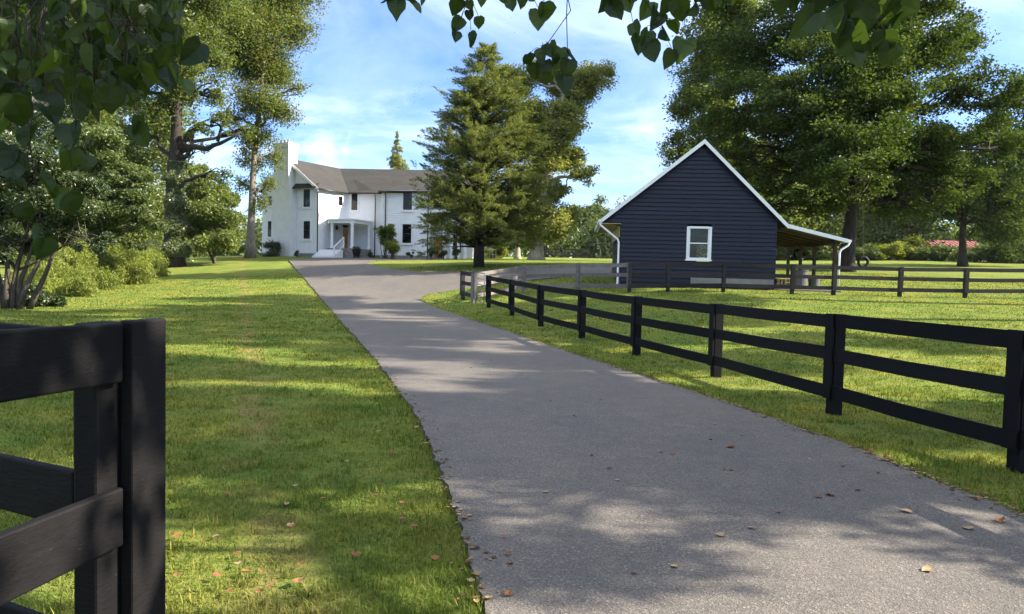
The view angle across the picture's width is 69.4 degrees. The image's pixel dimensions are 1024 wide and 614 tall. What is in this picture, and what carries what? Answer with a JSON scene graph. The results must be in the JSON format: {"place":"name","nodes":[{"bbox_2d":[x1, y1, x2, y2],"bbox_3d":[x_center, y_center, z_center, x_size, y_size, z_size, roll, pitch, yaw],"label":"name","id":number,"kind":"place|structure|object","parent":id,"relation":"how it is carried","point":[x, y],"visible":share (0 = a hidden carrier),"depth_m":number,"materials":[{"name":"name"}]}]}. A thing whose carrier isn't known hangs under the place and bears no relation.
{"place":"outdoors","nodes":[
{"label":"outdoors","id":0,"kind":"place"},
{"bbox_2d":[0,253,1023,613],"bbox_3d":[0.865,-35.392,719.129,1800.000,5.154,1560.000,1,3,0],"label":"ground","id":1,"kind":"structure","parent":0,"point":[224,267],"depth_m":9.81,"materials":[{"name":"green plant"}]},
{"bbox_2d":[0,17,61,263],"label":"woodland tree","id":2,"kind":"object","parent":1,"relation":"on","point":[11,226],"visible":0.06,"depth_m":58.84,"materials":[{"name":"green plant"}]},
{"bbox_2d":[16,284,67,306],"bbox_3d":[-16.075,-0.369,24.990,2.024,0.893,1.221,1,3,0],"label":"shrub","id":3,"kind":"object","parent":1,"relation":"on","point":[44,299],"visible":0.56,"depth_m":24.88,"materials":[{"name":"green plant"}]},
{"bbox_2d":[10,251,76,285],"bbox_3d":[-24.918,-2.078,39.646,3.916,2.217,3.076,1,3,0],"label":"weed clump","id":4,"kind":"object","parent":1,"relation":"on","point":[29,268],"visible":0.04,"depth_m":39.12,"materials":[{"name":"green plant"}]},
{"bbox_2d":[0,130,119,309],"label":"shrub","id":5,"kind":"object","parent":1,"relation":"on","point":[63,229],"visible":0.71,"depth_m":23.33,"materials":[{"name":"green plant"}]},
{"bbox_2d":[0,7,126,153],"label":"woodland tree","id":6,"kind":"object","parent":1,"relation":"on","point":[90,120],"visible":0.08,"depth_m":67.42,"materials":[{"name":"green plant"}]},
{"bbox_2d":[31,271,98,296],"bbox_3d":[-19.287,-0.962,32.379,3.244,1.249,2.650,1,3,0],"label":"weed clump","id":7,"kind":"object","parent":1,"relation":"on","point":[77,286],"visible":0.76,"depth_m":31.55,"materials":[{"name":"green plant"}]},
{"bbox_2d":[26,245,125,289],"bbox_3d":[-21.899,-1.928,36.828,4.681,2.496,3.478,1,3,0],"label":"weed clump","id":8,"kind":"object","parent":1,"relation":"on","point":[61,266],"visible":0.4,"depth_m":36.80,"materials":[{"name":"green plant"}]},
{"bbox_2d":[0,318,165,613],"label":"board fence","id":9,"kind":"object","parent":1,"relation":"on","point":[97,523],"visible":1,"depth_m":1.82,"materials":[{"name":"black paint"}]},
{"bbox_2d":[55,237,120,263],"bbox_3d":[-28.064,-3.494,48.449,5.605,3.137,3.963,1,3,0],"label":"weed clump","id":10,"kind":"object","parent":1,"relation":"on","point":[71,252],"visible":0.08,"depth_m":47.65,"materials":[{"name":"green plant"}]},
{"bbox_2d":[11,118,172,269],"bbox_3d":[-23.981,-5.764,40.589,10.017,9.461,6.356,3,3,32],"label":"dogwood tree","id":11,"kind":"object","parent":1,"relation":"on","point":[103,145],"visible":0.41,"depth_m":39.45,"materials":[{"name":"green plant"}]},
{"bbox_2d":[0,0,209,259],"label":"redbud tree","id":12,"kind":"object","parent":1,"relation":"on","point":[52,57],"visible":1,"depth_m":2.40,"materials":[{"name":"green plant"}]},
{"bbox_2d":[77,244,158,284],"bbox_3d":[-22.018,-2.415,41.426,5.161,2.546,3.557,1,3,0],"label":"weed clump","id":13,"kind":"object","parent":1,"relation":"on","point":[132,270],"visible":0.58,"depth_m":40.63,"materials":[{"name":"green plant"}]},
{"bbox_2d":[65,89,197,246],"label":"woodland tree","id":14,"kind":"object","parent":1,"relation":"on","point":[140,157],"visible":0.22,"depth_m":75.17,"materials":[{"name":"green plant"}]},
{"bbox_2d":[111,232,169,265],"bbox_3d":[-25.742,-3.760,50.435,4.660,3.254,4.521,1,3,0],"label":"weed clump","id":15,"kind":"object","parent":1,"relation":"on","point":[159,259],"visible":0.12,"depth_m":50.36,"materials":[{"name":"green plant"}]},
{"bbox_2d":[118,248,171,277],"bbox_3d":[-22.963,-2.738,45.919,3.168,2.231,2.993,3,3,34],"label":"weed clump","id":16,"kind":"object","parent":1,"relation":"on","point":[158,269],"visible":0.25,"depth_m":45.49,"materials":[{"name":"green plant"}]},
{"bbox_2d":[65,0,260,267],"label":"oak tree","id":17,"kind":"object","parent":1,"relation":"on","point":[205,21],"visible":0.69,"depth_m":54.11,"materials":[{"name":"green plant"}]},
{"bbox_2d":[148,239,192,262],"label":"shrub","id":18,"kind":"object","parent":1,"relation":"on","point":[159,244],"visible":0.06,"depth_m":58.52,"materials":[{"name":"green plant"}]},
{"bbox_2d":[159,163,241,252],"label":"woodland tree","id":19,"kind":"object","parent":1,"relation":"on","point":[197,189],"visible":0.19,"depth_m":81.25,"materials":[{"name":"green plant"}]},
{"bbox_2d":[185,238,217,257],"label":"shrub","id":20,"kind":"object","parent":1,"relation":"on","point":[196,255],"visible":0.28,"depth_m":65.69,"materials":[{"name":"green plant"}]},
{"bbox_2d":[185,191,247,263],"bbox_3d":[-22.760,-5.929,56.136,5.317,5.764,5.318,1,3,0],"label":"dogwood tree","id":21,"kind":"object","parent":1,"relation":"on","point":[218,225],"visible":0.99,"depth_m":55.04,"materials":[{"name":"green plant"}]},
{"bbox_2d":[207,0,330,257],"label":"locust tree","id":22,"kind":"object","parent":1,"relation":"on","point":[263,60],"visible":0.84,"depth_m":61.88,"materials":[{"name":"green plant"}]},
{"bbox_2d":[262,252,277,256],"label":"shrub","id":23,"kind":"object","parent":1,"relation":"on","point":[269,254],"visible":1,"depth_m":65.17,"materials":[{"name":"green plant"}]},
{"bbox_2d":[262,239,281,256],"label":"shrub","id":24,"kind":"object","parent":1,"relation":"on","point":[272,246],"visible":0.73,"depth_m":66.12,"materials":[{"name":"green plant"}]},
{"bbox_2d":[292,578,302,582],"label":"fallen leaf","id":25,"kind":"object","parent":1,"relation":"on","point":[296,580],"visible":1,"depth_m":3.65,"materials":[{"name":"orange plant"}]},
{"bbox_2d":[352,551,359,556],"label":"fallen leaf","id":26,"kind":"object","parent":1,"relation":"on","point":[354,553],"visible":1,"depth_m":4.03,"materials":[{"name":"brown plant"}]},
{"bbox_2d":[257,139,473,258],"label":"house","id":27,"kind":"structure","parent":1,"relation":"on","point":[318,211],"depth_m":66.87,"materials":[{"name":"white"}]},
{"bbox_2d":[266,220,270,238],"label":"window","id":28,"kind":"structure","parent":27,"relation":"in","point":[268,221],"depth_m":68.85,"materials":[{"name":"glass"}]},
{"bbox_2d":[267,195,271,207],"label":"window","id":29,"kind":"structure","parent":27,"relation":"in","point":[270,196],"depth_m":68.68,"materials":[{"name":"white paint"}]},
{"bbox_2d":[302,188,311,208],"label":"window","id":30,"kind":"structure","parent":27,"relation":"in","point":[307,192],"depth_m":66.31,"materials":[{"name":"glass"}]},
{"bbox_2d":[302,220,311,240],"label":"window","id":31,"kind":"structure","parent":27,"relation":"in","point":[307,224],"depth_m":66.42,"materials":[{"name":"glass"}]},
{"bbox_2d":[337,195,343,207],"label":"window","id":32,"kind":"structure","parent":27,"relation":"in","point":[340,198],"depth_m":68.05,"materials":[{"name":"white paint"}]},
{"bbox_2d":[343,229,347,247],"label":"door","id":33,"kind":"structure","parent":27,"relation":"in","point":[345,231],"depth_m":68.84,"materials":[{"name":"orange wood"}]},
{"bbox_2d":[350,194,358,211],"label":"window","id":34,"kind":"structure","parent":27,"relation":"in","point":[354,198],"depth_m":68.71,"materials":[{"name":"white paint"}]},
{"bbox_2d":[400,223,412,244],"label":"window","id":35,"kind":"structure","parent":27,"relation":"in","point":[406,233],"depth_m":65.97,"materials":[{"name":"black glass"}]},
{"bbox_2d":[401,193,413,211],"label":"window","id":36,"kind":"structure","parent":27,"relation":"in","point":[406,207],"depth_m":65.84,"materials":[{"name":"glass"}]},
{"bbox_2d":[434,237,441,257],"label":"door","id":37,"kind":"structure","parent":27,"relation":"in","point":[435,256],"depth_m":67.71,"materials":[{"name":"orange wood"}]},
{"bbox_2d":[367,252,373,257],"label":"shrub","id":38,"kind":"object","parent":1,"relation":"on","point":[370,254],"visible":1,"depth_m":65.93,"materials":[{"name":"green plant"}]},
{"bbox_2d":[386,130,409,169],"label":"spruce tree","id":39,"kind":"object","parent":1,"relation":"on","point":[396,161],"visible":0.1,"depth_m":83.00,"materials":[{"name":"green plant"}]},
{"bbox_2d":[405,252,414,258],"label":"shrub","id":40,"kind":"object","parent":1,"relation":"on","point":[409,254],"visible":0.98,"depth_m":63.73,"materials":[{"name":"green plant"}]},
{"bbox_2d":[426,247,438,258],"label":"shrub","id":41,"kind":"object","parent":1,"relation":"on","point":[431,253],"visible":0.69,"depth_m":63.26,"materials":[{"name":"green plant"}]},
{"bbox_2d":[436,249,448,258],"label":"shrub","id":42,"kind":"object","parent":1,"relation":"on","point":[442,254],"visible":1,"depth_m":63.22,"materials":[{"name":"green plant"}]},
{"bbox_2d":[451,247,459,258],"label":"shrub","id":43,"kind":"object","parent":1,"relation":"on","point":[455,252],"visible":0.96,"depth_m":62.17,"materials":[{"name":"green plant"}]},
{"bbox_2d":[460,271,475,302],"bbox_3d":[-1.798,-0.693,30.230,0.185,1.565,1.463,0,3,-24],"label":"board fence","id":44,"kind":"object","parent":1,"relation":"on","point":[463,283],"visible":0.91,"depth_m":30.66,"materials":[{"name":"black wood"}]},
{"bbox_2d":[476,272,484,302],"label":"metal gate","id":45,"kind":"structure","parent":1,"relation":"on","point":[480,290],"depth_m":28.38,"materials":[{"name":"metal"}]},
{"bbox_2d":[407,42,558,267],"bbox_3d":[-1.730,-9.109,44.407,9.260,13.826,9.712,1,3,0],"label":"cedar tree","id":46,"kind":"object","parent":1,"relation":"on","point":[479,210],"visible":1,"depth_m":43.48,"materials":[{"name":"green plant"}]},
{"bbox_2d":[484,247,492,257],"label":"shrub","id":47,"kind":"object","parent":1,"relation":"on","point":[486,250],"visible":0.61,"depth_m":73.84,"materials":[{"name":"green plant"}]},
{"bbox_2d":[484,245,508,258],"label":"shrub","id":48,"kind":"object","parent":1,"relation":"on","point":[502,252],"visible":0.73,"depth_m":71.85,"materials":[{"name":"green plant"}]},
{"bbox_2d":[9,144,998,259],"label":"distant woods","id":49,"kind":"object","parent":1,"relation":"on","point":[591,240],"visible":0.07,"depth_m":112.08,"materials":[{"name":"green plant"}]},
{"bbox_2d":[487,196,531,258],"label":"shade tree","id":50,"kind":"object","parent":1,"relation":"on","point":[517,254],"depth_m":69.60,"materials":[{"name":"green plant"}]},
{"bbox_2d":[471,263,627,302],"bbox_3d":[1.597,-0.885,30.841,6.469,2.065,3.050,1,3,0],"label":"board fence","id":51,"kind":"object","parent":1,"relation":"on","point":[577,274],"visible":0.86,"depth_m":30.86,"materials":[{"name":"black wood"}]},
{"bbox_2d":[490,58,619,259],"bbox_3d":[3.316,-12.271,61.760,11.199,17.316,7.797,1,3,0],"label":"sycamore tree","id":52,"kind":"object","parent":1,"relation":"on","point":[565,125],"visible":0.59,"depth_m":60.47,"materials":[{"name":"green plant"}]},
{"bbox_2d":[544,248,589,257],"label":"pasture fence","id":53,"kind":"object","parent":1,"relation":"on","point":[561,252],"visible":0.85,"depth_m":99.75,"materials":[{"name":"black wood"}]},
{"bbox_2d":[576,225,586,257],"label":"spruce tree","id":54,"kind":"object","parent":1,"relation":"on","point":[580,238],"visible":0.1,"depth_m":124.22,"materials":[{"name":"green plant"}]},
{"bbox_2d":[563,194,612,246],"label":"woodland tree","id":55,"kind":"object","parent":1,"relation":"on","point":[594,209],"visible":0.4,"depth_m":147.26,"materials":[{"name":"green plant"}]},
{"bbox_2d":[591,238,602,257],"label":"arborvitae","id":56,"kind":"object","parent":1,"relation":"on","point":[597,251],"visible":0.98,"depth_m":94.60,"materials":[{"name":"green plant"}]},
{"bbox_2d":[601,238,609,258],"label":"arborvitae","id":57,"kind":"object","parent":1,"relation":"on","point":[604,255],"visible":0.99,"depth_m":95.62,"materials":[{"name":"green plant"}]},
{"bbox_2d":[608,242,612,258],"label":"arborvitae","id":58,"kind":"object","parent":1,"relation":"on","point":[610,252],"visible":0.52,"depth_m":96.56,"materials":[{"name":"green plant"}]},
{"bbox_2d":[609,195,629,243],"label":"woodland tree","id":59,"kind":"object","parent":1,"relation":"on","point":[619,203],"depth_m":150.99,"materials":[{"name":"green plant"}]},
{"bbox_2d":[381,0,920,95],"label":"redbud tree","id":60,"kind":"object","parent":1,"relation":"on","point":[852,43],"visible":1,"depth_m":2.94,"materials":[{"name":"green plant"}]},
{"bbox_2d":[655,0,788,197],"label":"oak tree","id":61,"kind":"object","parent":1,"relation":"on","point":[682,108],"visible":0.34,"depth_m":60.56,"materials":[{"name":"green plant"}]},
{"bbox_2d":[595,139,851,292],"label":"shed","id":62,"kind":"structure","parent":1,"relation":"on","point":[704,192],"depth_m":31.31,"materials":[{"name":"wood"}]},
{"bbox_2d":[685,226,711,260],"bbox_3d":[7.920,-2.685,31.349,1.120,1.454,0.115,2,3,5],"label":"window frame","id":63,"kind":"structure","parent":62,"relation":"in","point":[688,243],"depth_m":31.34,"materials":[{"name":"white paint"}]},
{"bbox_2d":[790,270,808,285],"bbox_3d":[12.445,-1.180,32.065,0.754,0.820,0.754,-1,4,-45],"label":"rubbish bin","id":64,"kind":"object","parent":62,"relation":"on","point":[799,281],"visible":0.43,"depth_m":31.76,"materials":[{"name":"black metal"}]},
{"bbox_2d":[807,279,820,285],"bbox_3d":[13.418,-1.081,32.888,0.528,0.590,0.528,-1,4,-42],"label":"rubbish bin","id":65,"kind":"object","parent":62,"relation":"on","point":[813,282],"visible":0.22,"depth_m":32.70,"materials":[{"name":"black metal"}]},
{"bbox_2d":[697,113,782,257],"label":"woodland tree","id":66,"kind":"object","parent":1,"relation":"on","point":[700,250],"visible":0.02,"depth_m":106.49,"materials":[{"name":"green plant"}]},
{"bbox_2d":[485,275,1023,473],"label":"board fence","id":67,"kind":"object","parent":1,"relation":"on","point":[837,356],"visible":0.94,"depth_m":8.75,"materials":[{"name":"black paint"}]},
{"bbox_2d":[764,163,861,260],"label":"woodland tree","id":68,"kind":"object","parent":1,"relation":"on","point":[812,223],"visible":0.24,"depth_m":87.97,"materials":[{"name":"green plant"}]},
{"bbox_2d":[628,262,1023,297],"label":"board fence","id":69,"kind":"object","parent":1,"relation":"on","point":[899,289],"visible":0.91,"depth_m":29.68,"materials":[{"name":"wood"}]},
{"bbox_2d":[686,0,1023,271],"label":"maple tree","id":70,"kind":"object","parent":1,"relation":"on","point":[850,121],"visible":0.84,"depth_m":43.16,"materials":[{"name":"green plant"}]},
{"bbox_2d":[857,247,868,266],"bbox_3d":[20.890,-4.832,43.796,0.621,5.044,0.556,4,4,39],"label":"tyre swing","id":71,"kind":"object","parent":70,"relation":"hanging from","point":[865,258],"visible":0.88,"depth_m":43.82,"materials":[{"name":"black rubber"}]},
{"bbox_2d":[855,243,882,260],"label":"bush","id":72,"kind":"object","parent":1,"relation":"on","point":[872,253],"visible":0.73,"depth_m":83.45,"materials":[{"name":"green plant"}]},
{"bbox_2d":[819,163,919,259],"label":"woodland tree","id":73,"kind":"object","parent":1,"relation":"on","point":[864,209],"visible":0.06,"depth_m":96.86,"materials":[{"name":"green plant"}]},
{"bbox_2d":[868,241,910,260],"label":"bush","id":74,"kind":"object","parent":1,"relation":"on","point":[894,251],"visible":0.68,"depth_m":84.03,"materials":[{"name":"green plant"}]},
{"bbox_2d":[894,234,929,260],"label":"bush","id":75,"kind":"object","parent":1,"relation":"on","point":[912,243],"visible":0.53,"depth_m":85.05,"materials":[{"name":"green plant"}]},
{"bbox_2d":[857,125,980,245],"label":"woodland tree","id":76,"kind":"object","parent":1,"relation":"on","point":[890,232],"visible":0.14,"depth_m":89.07,"materials":[{"name":"green plant"}]},
{"bbox_2d":[912,242,956,260],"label":"bush","id":77,"kind":"object","parent":1,"relation":"on","point":[938,252],"visible":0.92,"depth_m":82.46,"materials":[{"name":"green plant"}]},
{"bbox_2d":[925,240,979,260],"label":"barn","id":78,"kind":"structure","parent":1,"relation":"on","point":[956,242],"depth_m":105.48,"materials":[{"name":"red metal"}]},
{"bbox_2d":[898,85,1023,266],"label":"maple tree","id":79,"kind":"object","parent":1,"relation":"on","point":[1008,200],"visible":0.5,"depth_m":64.50,"materials":[{"name":"green plant"}]},
{"bbox_2d":[947,242,1010,262],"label":"bush","id":80,"kind":"object","parent":1,"relation":"on","point":[974,254],"visible":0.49,"depth_m":78.45,"materials":[{"name":"green plant"}]},
{"bbox_2d":[967,161,1023,261],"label":"woodland tree","id":81,"kind":"object","parent":1,"relation":"on","point":[972,224],"visible":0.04,"depth_m":87.75,"materials":[{"name":"green plant"}]},
{"bbox_2d":[985,240,1023,263],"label":"bush","id":82,"kind":"object","parent":1,"relation":"on","point":[1019,260],"visible":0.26,"depth_m":77.67,"materials":[{"name":"green plant"}]},
{"bbox_2d":[36,0,1023,257],"label":"sky","id":83,"kind":"structure","parent":0,"point":[365,64],"materials":[{"name":"blue"}]},
{"bbox_2d":[288,258,1023,613],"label":"driveway","id":84,"kind":"structure","parent":0,"point":[586,532],"depth_m":5.32,"materials":[{"name":"grey asphalt"}]},
{"bbox_2d":[352,246,357,257],"bbox_3d":[-13.653,-4.772,64.169,0.621,1.067,0.599,-1,4,-45],"label":"planter","id":85,"kind":"object","parent":84,"relation":"on","point":[354,250],"visible":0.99,"depth_m":64.03,"materials":[{"name":"black metal"}]},
{"bbox_2d":[357,246,360,257],"bbox_3d":[-13.355,-4.798,64.341,0.640,1.091,0.589,1,3,0],"label":"planter","id":86,"kind":"object","parent":84,"relation":"on","point":[358,251],"visible":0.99,"depth_m":64.23,"materials":[{"name":"black metal"}]},
{"bbox_2d":[373,223,397,257],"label":"shrub","id":87,"kind":"object","parent":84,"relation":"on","point":[384,232],"visible":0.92,"depth_m":63.17,"materials":[{"name":"green plant"}]},
{"bbox_2d":[384,239,401,258],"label":"shrub","id":88,"kind":"object","parent":84,"relation":"on","point":[392,248],"visible":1,"depth_m":62.12,"materials":[{"name":"green plant"}]},
{"bbox_2d":[504,589,513,594],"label":"fallen leaf","id":89,"kind":"object","parent":84,"relation":"on","point":[507,592],"visible":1,"depth_m":3.58,"materials":[{"name":"brown plant"}]},
{"bbox_2d":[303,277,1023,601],"bbox_3d":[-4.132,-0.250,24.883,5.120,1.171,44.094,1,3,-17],"label":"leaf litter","id":90,"kind":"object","parent":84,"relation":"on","point":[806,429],"visible":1,"depth_m":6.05,"materials":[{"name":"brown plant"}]},
{"bbox_2d":[921,565,934,570],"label":"fallen leaf","id":91,"kind":"object","parent":84,"relation":"on","point":[927,568],"visible":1,"depth_m":4.01,"materials":[{"name":"beige plant"}]},
{"bbox_2d":[994,517,1004,522],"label":"fallen leaf","id":92,"kind":"object","parent":84,"relation":"on","point":[1000,520],"visible":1,"depth_m":4.87,"materials":[{"name":"brown plant"}]}
]}

